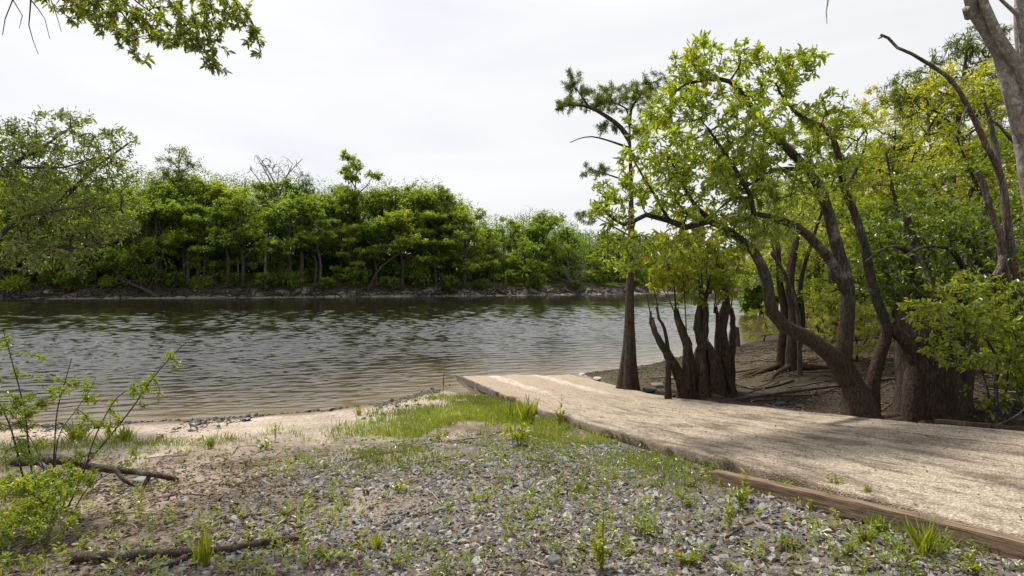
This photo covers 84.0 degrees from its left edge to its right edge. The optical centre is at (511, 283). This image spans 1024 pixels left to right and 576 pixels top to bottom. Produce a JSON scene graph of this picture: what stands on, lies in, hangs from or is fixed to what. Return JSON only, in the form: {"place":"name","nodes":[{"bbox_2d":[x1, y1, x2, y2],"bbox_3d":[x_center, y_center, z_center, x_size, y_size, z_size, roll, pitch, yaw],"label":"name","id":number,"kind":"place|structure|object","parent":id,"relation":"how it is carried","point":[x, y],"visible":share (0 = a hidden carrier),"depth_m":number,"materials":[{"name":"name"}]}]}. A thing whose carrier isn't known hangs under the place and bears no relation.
{"place":"outdoors","nodes":[
{"label":"outdoors","id":0,"kind":"place"},
{"bbox_2d":[0,292,779,426],"bbox_3d":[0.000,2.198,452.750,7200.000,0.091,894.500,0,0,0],"label":"water","id":1,"kind":"structure","parent":0,"point":[245,356],"depth_m":20.07,"materials":[{"name":"liquid"}]},
{"bbox_2d":[0,0,1017,278],"label":"sky","id":2,"kind":"structure","parent":0,"point":[462,94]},
{"bbox_2d":[0,284,1023,575],"bbox_3d":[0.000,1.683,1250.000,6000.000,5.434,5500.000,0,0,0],"label":"ground","id":3,"kind":"structure","parent":0,"point":[312,426],"depth_m":5.45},
{"bbox_2d":[0,272,31,293],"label":"shrub","id":4,"kind":"object","parent":3,"relation":"on","point":[17,283],"visible":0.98,"depth_m":80.31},
{"bbox_2d":[0,177,86,283],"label":"broadleaf tree","id":5,"kind":"object","parent":3,"relation":"on","point":[10,215],"visible":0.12,"depth_m":83.01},
{"bbox_2d":[0,105,146,277],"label":"leaning tree","id":6,"kind":"object","parent":3,"relation":"on","point":[11,172],"visible":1,"depth_m":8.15,"materials":[{"name":"green plant"}]},
{"bbox_2d":[52,270,94,292],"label":"shrub","id":7,"kind":"object","parent":3,"relation":"on","point":[68,278],"visible":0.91,"depth_m":82.09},
{"bbox_2d":[59,417,96,441],"bbox_3d":[-5.678,1.922,7.416,0.416,0.294,0.470,0,0,-5],"label":"grass clump","id":8,"kind":"object","parent":3,"relation":"on","point":[73,432],"visible":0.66,"depth_m":7.40,"materials":[{"name":"green plant"}]},
{"bbox_2d":[37,204,122,278],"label":"broadleaf tree","id":9,"kind":"object","parent":3,"relation":"on","point":[84,221],"visible":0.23,"depth_m":83.34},
{"bbox_2d":[0,329,186,547],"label":"bush","id":10,"kind":"object","parent":3,"relation":"on","point":[41,508],"visible":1,"depth_m":4.20,"materials":[{"name":"green plant"}]},
{"bbox_2d":[9,454,178,493],"bbox_3d":[-3.805,1.717,5.174,1.350,0.324,0.377,0,0,0],"label":"driftwood branch","id":11,"kind":"object","parent":3,"relation":"on","point":[46,459],"visible":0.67,"depth_m":5.17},
{"bbox_2d":[78,261,113,283],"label":"shrub","id":12,"kind":"object","parent":3,"relation":"on","point":[108,272],"visible":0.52,"depth_m":86.39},
{"bbox_2d":[99,186,150,265],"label":"broadleaf tree","id":13,"kind":"object","parent":3,"relation":"on","point":[128,191],"visible":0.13,"depth_m":92.12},
{"bbox_2d":[85,193,176,283],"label":"broadleaf tree","id":14,"kind":"object","parent":3,"relation":"on","point":[103,263],"visible":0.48,"depth_m":84.85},
{"bbox_2d":[2,0,266,76],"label":"overhanging tree","id":15,"kind":"object","parent":3,"relation":"on","point":[82,11],"visible":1,"depth_m":4.91,"materials":[{"name":"green plant"}]},
{"bbox_2d":[101,246,175,297],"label":"fallen tree","id":16,"kind":"object","parent":3,"relation":"on","point":[148,291],"visible":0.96,"depth_m":83.08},
{"bbox_2d":[129,263,162,284],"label":"shrub","id":17,"kind":"object","parent":3,"relation":"on","point":[150,275],"visible":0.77,"depth_m":85.39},
{"bbox_2d":[120,186,193,269],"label":"broadleaf tree","id":18,"kind":"object","parent":3,"relation":"on","point":[168,256],"visible":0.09,"depth_m":91.27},
{"bbox_2d":[112,189,202,284],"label":"broadleaf tree","id":19,"kind":"object","parent":3,"relation":"on","point":[151,240],"visible":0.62,"depth_m":86.40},
{"bbox_2d":[159,270,187,287],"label":"shrub","id":20,"kind":"object","parent":3,"relation":"on","point":[175,278],"visible":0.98,"depth_m":85.31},
{"bbox_2d":[142,144,209,271],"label":"cypress tree","id":21,"kind":"object","parent":3,"relation":"on","point":[166,171],"visible":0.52,"depth_m":92.81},
{"bbox_2d":[140,173,222,269],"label":"broadleaf tree","id":22,"kind":"object","parent":3,"relation":"on","point":[179,187],"visible":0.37,"depth_m":90.39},
{"bbox_2d":[147,203,218,284],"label":"broadleaf tree","id":23,"kind":"object","parent":3,"relation":"on","point":[183,231],"visible":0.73,"depth_m":87.26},
{"bbox_2d":[67,534,300,570],"bbox_3d":[-2.083,1.716,3.561,1.396,0.091,0.349,0,0,-9],"label":"fallen branch","id":24,"kind":"object","parent":3,"relation":"on","point":[182,553],"visible":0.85,"depth_m":3.58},
{"bbox_2d":[187,273,215,288],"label":"bush","id":25,"kind":"object","parent":3,"relation":"on","point":[202,283],"visible":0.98,"depth_m":86.50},
{"bbox_2d":[186,528,218,566],"bbox_3d":[-1.892,1.601,3.451,0.180,0.251,0.159,0,0,36],"label":"grass clump","id":26,"kind":"object","parent":3,"relation":"on","point":[203,549],"visible":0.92,"depth_m":3.44,"materials":[{"name":"green plant"}]},
{"bbox_2d":[171,203,241,279],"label":"cypress tree","id":27,"kind":"object","parent":3,"relation":"on","point":[202,218],"visible":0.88,"depth_m":87.42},
{"bbox_2d":[202,263,235,284],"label":"shrub","id":28,"kind":"object","parent":3,"relation":"on","point":[221,272],"visible":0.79,"depth_m":89.53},
{"bbox_2d":[186,178,262,284],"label":"broadleaf tree","id":29,"kind":"object","parent":3,"relation":"on","point":[210,222],"visible":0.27,"depth_m":93.84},
{"bbox_2d":[186,184,270,272],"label":"broadleaf tree","id":30,"kind":"object","parent":3,"relation":"on","point":[235,192],"visible":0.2,"depth_m":94.20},
{"bbox_2d":[205,195,288,284],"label":"broadleaf tree","id":31,"kind":"object","parent":3,"relation":"on","point":[234,203],"visible":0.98,"depth_m":88.62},
{"bbox_2d":[252,271,279,291],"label":"shrub","id":32,"kind":"object","parent":3,"relation":"on","point":[267,277],"visible":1,"depth_m":88.01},
{"bbox_2d":[247,178,300,281],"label":"sweetgum tree","id":33,"kind":"object","parent":3,"relation":"on","point":[268,186],"visible":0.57,"depth_m":96.77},
{"bbox_2d":[249,155,304,267],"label":"dead tree","id":34,"kind":"object","parent":3,"relation":"on","point":[276,172],"visible":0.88,"depth_m":99.39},
{"bbox_2d":[248,190,326,284],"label":"broadleaf tree","id":35,"kind":"object","parent":3,"relation":"on","point":[288,204],"visible":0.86,"depth_m":91.10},
{"bbox_2d":[276,267,306,289],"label":"bush","id":36,"kind":"object","parent":3,"relation":"on","point":[290,277],"visible":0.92,"depth_m":90.48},
{"bbox_2d":[257,183,336,270],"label":"broadleaf tree","id":37,"kind":"object","parent":3,"relation":"on","point":[299,222],"visible":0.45,"depth_m":98.33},
{"bbox_2d":[295,168,320,281],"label":"cypress tree","id":38,"kind":"object","parent":3,"relation":"on","point":[307,182],"visible":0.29,"depth_m":100.07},
{"bbox_2d":[293,205,341,284],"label":"tree","id":39,"kind":"object","parent":3,"relation":"on","point":[318,215],"visible":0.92,"depth_m":92.49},
{"bbox_2d":[310,544,338,561],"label":"seedling","id":40,"kind":"object","parent":3,"relation":"on","point":[326,554],"visible":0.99,"depth_m":3.51,"materials":[{"name":"green plant"}]},
{"bbox_2d":[295,183,379,283],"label":"broadleaf tree","id":41,"kind":"object","parent":3,"relation":"on","point":[341,194],"visible":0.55,"depth_m":98.13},
{"bbox_2d":[0,353,693,441],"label":"shore stones","id":42,"kind":"object","parent":3,"relation":"on","point":[47,426],"visible":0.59,"depth_m":8.98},
{"bbox_2d":[329,224,369,283],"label":"cypress tree","id":43,"kind":"object","parent":3,"relation":"on","point":[350,237],"visible":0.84,"depth_m":94.67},
{"bbox_2d":[328,148,384,280],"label":"sweetgum tree","id":44,"kind":"object","parent":3,"relation":"on","point":[348,174],"visible":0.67,"depth_m":101.75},
{"bbox_2d":[319,187,394,269],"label":"broadleaf tree","id":45,"kind":"object","parent":3,"relation":"on","point":[369,207],"visible":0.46,"depth_m":100.94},
{"bbox_2d":[341,265,372,287],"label":"shrub","id":46,"kind":"object","parent":3,"relation":"on","point":[359,274],"visible":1,"depth_m":93.94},
{"bbox_2d":[0,280,737,298],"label":"bank","id":47,"kind":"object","parent":3,"relation":"on","point":[49,294],"visible":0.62,"depth_m":87.64,"materials":[{"name":"soil"}]},
{"bbox_2d":[0,281,737,287],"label":"grass","id":48,"kind":"structure","parent":3,"relation":"on","point":[373,284],"depth_m":97.83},
{"bbox_2d":[343,217,402,285],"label":"broadleaf tree","id":49,"kind":"object","parent":3,"relation":"on","point":[375,226],"visible":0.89,"depth_m":96.05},
{"bbox_2d":[377,275,400,291],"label":"shrub","id":50,"kind":"object","parent":3,"relation":"on","point":[388,280],"visible":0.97,"depth_m":94.73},
{"bbox_2d":[358,186,444,269],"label":"broadleaf tree","id":51,"kind":"object","parent":3,"relation":"on","point":[388,194],"visible":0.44,"depth_m":100.82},
{"bbox_2d":[368,208,442,285],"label":"broadleaf tree","id":52,"kind":"object","parent":3,"relation":"on","point":[398,217],"visible":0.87,"depth_m":97.43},
{"bbox_2d":[373,181,459,280],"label":"broadleaf tree","id":53,"kind":"object","parent":3,"relation":"on","point":[414,194],"visible":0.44,"depth_m":103.58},
{"bbox_2d":[407,268,432,287],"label":"shrub","id":54,"kind":"object","parent":3,"relation":"on","point":[421,276],"visible":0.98,"depth_m":96.87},
{"bbox_2d":[386,190,460,268],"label":"broadleaf tree","id":55,"kind":"object","parent":3,"relation":"on","point":[424,203],"visible":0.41,"depth_m":102.21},
{"bbox_2d":[409,210,466,284],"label":"cypress tree","id":56,"kind":"object","parent":3,"relation":"on","point":[436,218],"visible":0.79,"depth_m":99.95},
{"bbox_2d":[427,182,456,282],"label":"cypress tree","id":57,"kind":"object","parent":3,"relation":"on","point":[445,208],"visible":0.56,"depth_m":103.36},
{"bbox_2d":[437,274,460,291],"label":"shrub","id":58,"kind":"object","parent":3,"relation":"on","point":[449,281],"visible":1,"depth_m":97.94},
{"bbox_2d":[414,190,491,278],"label":"broadleaf tree","id":59,"kind":"object","parent":3,"relation":"on","point":[462,206],"visible":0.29,"depth_m":106.84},
{"bbox_2d":[432,210,499,284],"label":"broadleaf tree","id":60,"kind":"object","parent":3,"relation":"on","point":[475,262],"visible":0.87,"depth_m":101.58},
{"bbox_2d":[0,167,952,314],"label":"distant woods","id":61,"kind":"object","parent":3,"relation":"on","point":[753,299],"visible":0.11,"depth_m":111.62,"materials":[{"name":"plant"}]},
{"bbox_2d":[457,375,498,397],"bbox_3d":[-0.762,2.117,11.806,0.058,0.134,2.852,0,-2,-20],"label":"form board","id":62,"kind":"object","parent":3,"relation":"on","point":[476,385],"visible":0.88,"depth_m":11.52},
{"bbox_2d":[468,229,511,281],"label":"broadleaf tree","id":63,"kind":"object","parent":3,"relation":"on","point":[491,237],"visible":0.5,"depth_m":113.00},
{"bbox_2d":[483,239,505,283],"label":"tree","id":64,"kind":"object","parent":3,"relation":"on","point":[493,250],"visible":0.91,"depth_m":105.88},
{"bbox_2d":[495,215,525,273],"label":"sweetgum tree","id":65,"kind":"object","parent":3,"relation":"on","point":[513,224],"visible":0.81,"depth_m":115.69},
{"bbox_2d":[0,390,1023,575],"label":"grass","id":66,"kind":"structure","parent":3,"relation":"on","point":[481,401],"depth_m":6.51,"materials":[{"name":"plant"}]},
{"bbox_2d":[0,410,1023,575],"bbox_3d":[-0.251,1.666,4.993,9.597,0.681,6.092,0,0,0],"label":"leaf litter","id":67,"kind":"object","parent":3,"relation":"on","point":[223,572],"visible":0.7,"depth_m":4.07,"materials":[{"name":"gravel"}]},
{"bbox_2d":[0,426,1023,575],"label":"weeds","id":68,"kind":"object","parent":3,"relation":"on","point":[6,558],"visible":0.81,"depth_m":3.88,"materials":[{"name":"green plant"}]},
{"bbox_2d":[500,421,531,446],"bbox_3d":[0.039,1.721,6.413,0.364,0.290,0.423,0,0,0],"label":"seedling","id":69,"kind":"object","parent":3,"relation":"on","point":[520,435],"visible":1,"depth_m":6.39,"materials":[{"name":"green plant"}]},
{"bbox_2d":[502,237,546,285],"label":"broadleaf tree","id":70,"kind":"object","parent":3,"relation":"on","point":[528,245],"visible":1,"depth_m":106.81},
{"bbox_2d":[513,394,538,422],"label":"grass clump","id":71,"kind":"object","parent":3,"relation":"on","point":[531,409],"visible":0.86,"depth_m":8.13,"materials":[{"name":"green plant"}]},
{"bbox_2d":[509,214,564,274],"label":"broadleaf tree","id":72,"kind":"object","parent":3,"relation":"on","point":[539,239],"visible":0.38,"depth_m":116.66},
{"bbox_2d":[527,272,548,289],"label":"shrub","id":73,"kind":"object","parent":3,"relation":"on","point":[536,280],"visible":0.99,"depth_m":106.77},
{"bbox_2d":[517,208,571,284],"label":"broadleaf tree","id":74,"kind":"object","parent":3,"relation":"on","point":[554,220],"visible":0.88,"depth_m":115.41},
{"bbox_2d":[548,226,587,282],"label":"broadleaf tree","id":75,"kind":"object","parent":3,"relation":"on","point":[572,238],"visible":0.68,"depth_m":122.85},
{"bbox_2d":[587,503,612,570],"bbox_3d":[0.503,1.495,3.317,0.182,0.389,0.167,0,0,-34],"label":"weed","id":76,"kind":"object","parent":3,"relation":"on","point":[598,547],"visible":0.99,"depth_m":3.31,"materials":[{"name":"green plant"}]},
{"bbox_2d":[586,240,621,284],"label":"broadleaf tree","id":77,"kind":"object","parent":3,"relation":"on","point":[603,246],"visible":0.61,"depth_m":118.11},
{"bbox_2d":[554,66,668,390],"bbox_3d":[2.005,-0.908,11.359,2.437,6.866,1.926,0,0,0],"label":"cypress tree","id":78,"kind":"object","parent":3,"relation":"on","point":[627,378],"visible":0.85,"depth_m":11.29,"materials":[{"name":"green plant"}]},
{"bbox_2d":[672,546,704,565],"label":"seedling","id":79,"kind":"object","parent":3,"relation":"on","point":[695,558],"visible":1,"depth_m":3.33,"materials":[{"name":"green plant"}]},
{"bbox_2d":[642,205,747,400],"bbox_3d":[3.172,0.426,9.981,1.989,3.602,1.726,0,0,0],"label":"tree","id":80,"kind":"object","parent":3,"relation":"on","point":[707,369],"visible":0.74,"depth_m":9.91,"materials":[{"name":"green plant"}]},
{"bbox_2d":[586,29,891,419],"bbox_3d":[2.944,-0.470,6.695,4.310,5.000,1.831,0,0,-13],"label":"crooked tree","id":81,"kind":"object","parent":3,"relation":"on","point":[860,397],"visible":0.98,"depth_m":6.62,"materials":[{"name":"green plant"}]},
{"bbox_2d":[731,467,749,511],"bbox_3d":[1.603,1.460,3.997,0.158,0.305,0.146,0,0,5],"label":"weed","id":82,"kind":"object","parent":3,"relation":"on","point":[741,499],"visible":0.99,"depth_m":3.98,"materials":[{"name":"green plant"}]},
{"bbox_2d":[463,374,1023,537],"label":"boat ramp","id":83,"kind":"object","parent":3,"relation":"on","point":[886,442],"visible":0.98,"depth_m":5.26,"materials":[{"name":"concrete"}]},
{"bbox_2d":[479,377,1023,518],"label":"leaf crumbs","id":84,"kind":"object","parent":83,"relation":"on","point":[785,437],"visible":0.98,"depth_m":5.99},
{"bbox_2d":[934,419,1023,430],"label":"plank","id":85,"kind":"object","parent":83,"relation":"on","point":[979,424],"visible":0.94,"depth_m":5.67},
{"bbox_2d":[742,301,779,340],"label":"sapling","id":86,"kind":"object","parent":3,"relation":"on","point":[767,333],"visible":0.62,"depth_m":21.00,"materials":[{"name":"green plant"}]},
{"bbox_2d":[741,243,787,377],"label":"bare tree","id":87,"kind":"object","parent":3,"relation":"on","point":[781,348],"visible":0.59,"depth_m":11.64,"materials":[{"name":"brown plant"}]},
{"bbox_2d":[770,252,802,375],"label":"bare tree","id":88,"kind":"object","parent":3,"relation":"on","point":[799,344],"visible":0.79,"depth_m":10.77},
{"bbox_2d":[726,191,849,291],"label":"understorey tree","id":89,"kind":"object","parent":3,"relation":"on","point":[771,260],"visible":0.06,"depth_m":26.43,"materials":[{"name":"green plant"}]},
{"bbox_2d":[736,235,855,378],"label":"bare tree","id":90,"kind":"object","parent":3,"relation":"on","point":[791,355],"visible":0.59,"depth_m":11.43,"materials":[{"name":"brown plant"}]},
{"bbox_2d":[718,160,886,344],"bbox_3d":[5.835,-0.278,11.369,3.227,4.454,2.969,0,0,-32],"label":"understorey tree","id":91,"kind":"object","parent":3,"relation":"on","point":[800,292],"visible":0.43,"depth_m":11.29,"materials":[{"name":"green plant"}]},
{"bbox_2d":[712,377,894,402],"bbox_3d":[4.409,1.802,9.300,3.727,0.054,0.063,-8,0,0],"label":"edging timber","id":92,"kind":"object","parent":3,"relation":"on","point":[796,391],"visible":0.56,"depth_m":9.28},
{"bbox_2d":[606,334,1023,425],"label":"bank litter","id":93,"kind":"object","parent":3,"relation":"on","point":[865,365],"visible":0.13,"depth_m":10.41,"materials":[{"name":"soil"}]},
{"bbox_2d":[803,291,839,345],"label":"sapling","id":94,"kind":"object","parent":3,"relation":"on","point":[817,330],"visible":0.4,"depth_m":13.42,"materials":[{"name":"green plant"}]},
{"bbox_2d":[748,172,896,324],"bbox_3d":[9.787,-0.896,18.259,4.555,6.054,4.242,0,0,35],"label":"understorey tree","id":95,"kind":"object","parent":3,"relation":"on","point":[800,259],"visible":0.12,"depth_m":18.75,"materials":[{"name":"green plant"}]},
{"bbox_2d":[746,151,912,292],"bbox_3d":[8.518,-0.938,15.629,3.952,5.492,4.152,0,0,29],"label":"understorey tree","id":96,"kind":"object","parent":3,"relation":"on","point":[864,213],"visible":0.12,"depth_m":14.76,"materials":[{"name":"green plant"}]},
{"bbox_2d":[827,223,864,342],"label":"bare tree","id":97,"kind":"object","parent":3,"relation":"on","point":[831,280],"visible":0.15,"depth_m":14.89,"materials":[{"name":"brown plant"}]},
{"bbox_2d":[823,278,880,336],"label":"sapling","id":98,"kind":"object","parent":3,"relation":"on","point":[872,317],"visible":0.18,"depth_m":16.29,"materials":[{"name":"green plant"}]},
{"bbox_2d":[772,130,937,335],"bbox_3d":[12.211,-1.733,19.640,5.848,7.906,5.506,0,0,13],"label":"understorey tree","id":99,"kind":"object","parent":3,"relation":"on","point":[830,147],"visible":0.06,"depth_m":20.11,"materials":[{"name":"green plant"}]},
{"bbox_2d":[828,302,893,360],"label":"sapling","id":100,"kind":"object","parent":3,"relation":"on","point":[857,350],"visible":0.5,"depth_m":11.31,"materials":[{"name":"green plant"}]},
{"bbox_2d":[710,469,1023,562],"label":"timber beam","id":101,"kind":"structure","parent":3,"relation":"on","point":[1005,545],"depth_m":3.57,"materials":[{"name":"wood"}]},
{"bbox_2d":[860,509,888,532],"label":"grass clump","id":102,"kind":"object","parent":3,"relation":"on","point":[878,518],"visible":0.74,"depth_m":3.45,"materials":[{"name":"green plant"}]},
{"bbox_2d":[788,57,1023,341],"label":"understorey tree","id":103,"kind":"object","parent":3,"relation":"on","point":[930,90],"visible":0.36,"depth_m":12.81,"materials":[{"name":"green plant"}]},
{"bbox_2d":[826,0,1023,208],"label":"mottled tree","id":104,"kind":"object","parent":3,"relation":"on","point":[1008,59],"visible":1,"depth_m":5.36,"materials":[{"name":"grey plant"}]},
{"bbox_2d":[891,509,965,558],"bbox_3d":[2.223,1.362,3.053,0.254,0.221,0.287,0,0,20],"label":"grass clump","id":105,"kind":"object","parent":3,"relation":"on","point":[923,543],"visible":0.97,"depth_m":3.05,"materials":[{"name":"green plant"}]},
{"bbox_2d":[841,189,1023,424],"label":"tupelo tree","id":106,"kind":"object","parent":3,"relation":"on","point":[927,389],"visible":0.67,"depth_m":7.40,"materials":[{"name":"green plant"}]},
{"bbox_2d":[849,81,1023,252],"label":"understorey tree","id":107,"kind":"object","parent":3,"relation":"on","point":[884,113],"visible":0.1,"depth_m":20.70,"materials":[{"name":"green plant"}]},
{"bbox_2d":[853,72,1023,265],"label":"understorey tree","id":108,"kind":"object","parent":3,"relation":"on","point":[905,135],"visible":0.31,"depth_m":13.07,"materials":[{"name":"green plant"}]},
{"bbox_2d":[868,23,1013,252],"bbox_3d":[12.954,-3.009,16.996,4.517,9.401,3.212,0,0,0],"label":"pine tree","id":109,"kind":"object","parent":3,"relation":"on","point":[969,49],"visible":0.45,"depth_m":16.78,"materials":[{"name":"bark"},{"name":"needle leaves"}]},
{"bbox_2d":[878,34,1023,407],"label":"dead tree","id":110,"kind":"object","parent":3,"relation":"on","point":[1006,244],"visible":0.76,"depth_m":6.67,"materials":[{"name":"wood"}]},
{"bbox_2d":[888,128,1023,342],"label":"understorey tree","id":111,"kind":"object","parent":3,"relation":"on","point":[967,168],"visible":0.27,"depth_m":11.30,"materials":[{"name":"green plant"}]},
{"bbox_2d":[896,255,1023,424],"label":"shrub","id":112,"kind":"object","parent":3,"relation":"on","point":[960,320],"visible":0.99,"depth_m":6.33,"materials":[{"name":"green plant"}]},
{"bbox_2d":[939,163,1023,251],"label":"understorey tree","id":113,"kind":"object","parent":3,"relation":"on","point":[962,190],"visible":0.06,"depth_m":21.18,"materials":[{"name":"green plant"}]},
{"bbox_2d":[978,124,1023,265],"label":"understorey tree","id":114,"kind":"object","parent":3,"relation":"on","point":[1005,158],"visible":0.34,"depth_m":10.21,"materials":[{"name":"green plant"}]},
{"bbox_2d":[4,424,1023,575],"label":"gravel","id":115,"kind":"structure","parent":0,"point":[475,560],"depth_m":3.97,"materials":[{"name":"gravel"}]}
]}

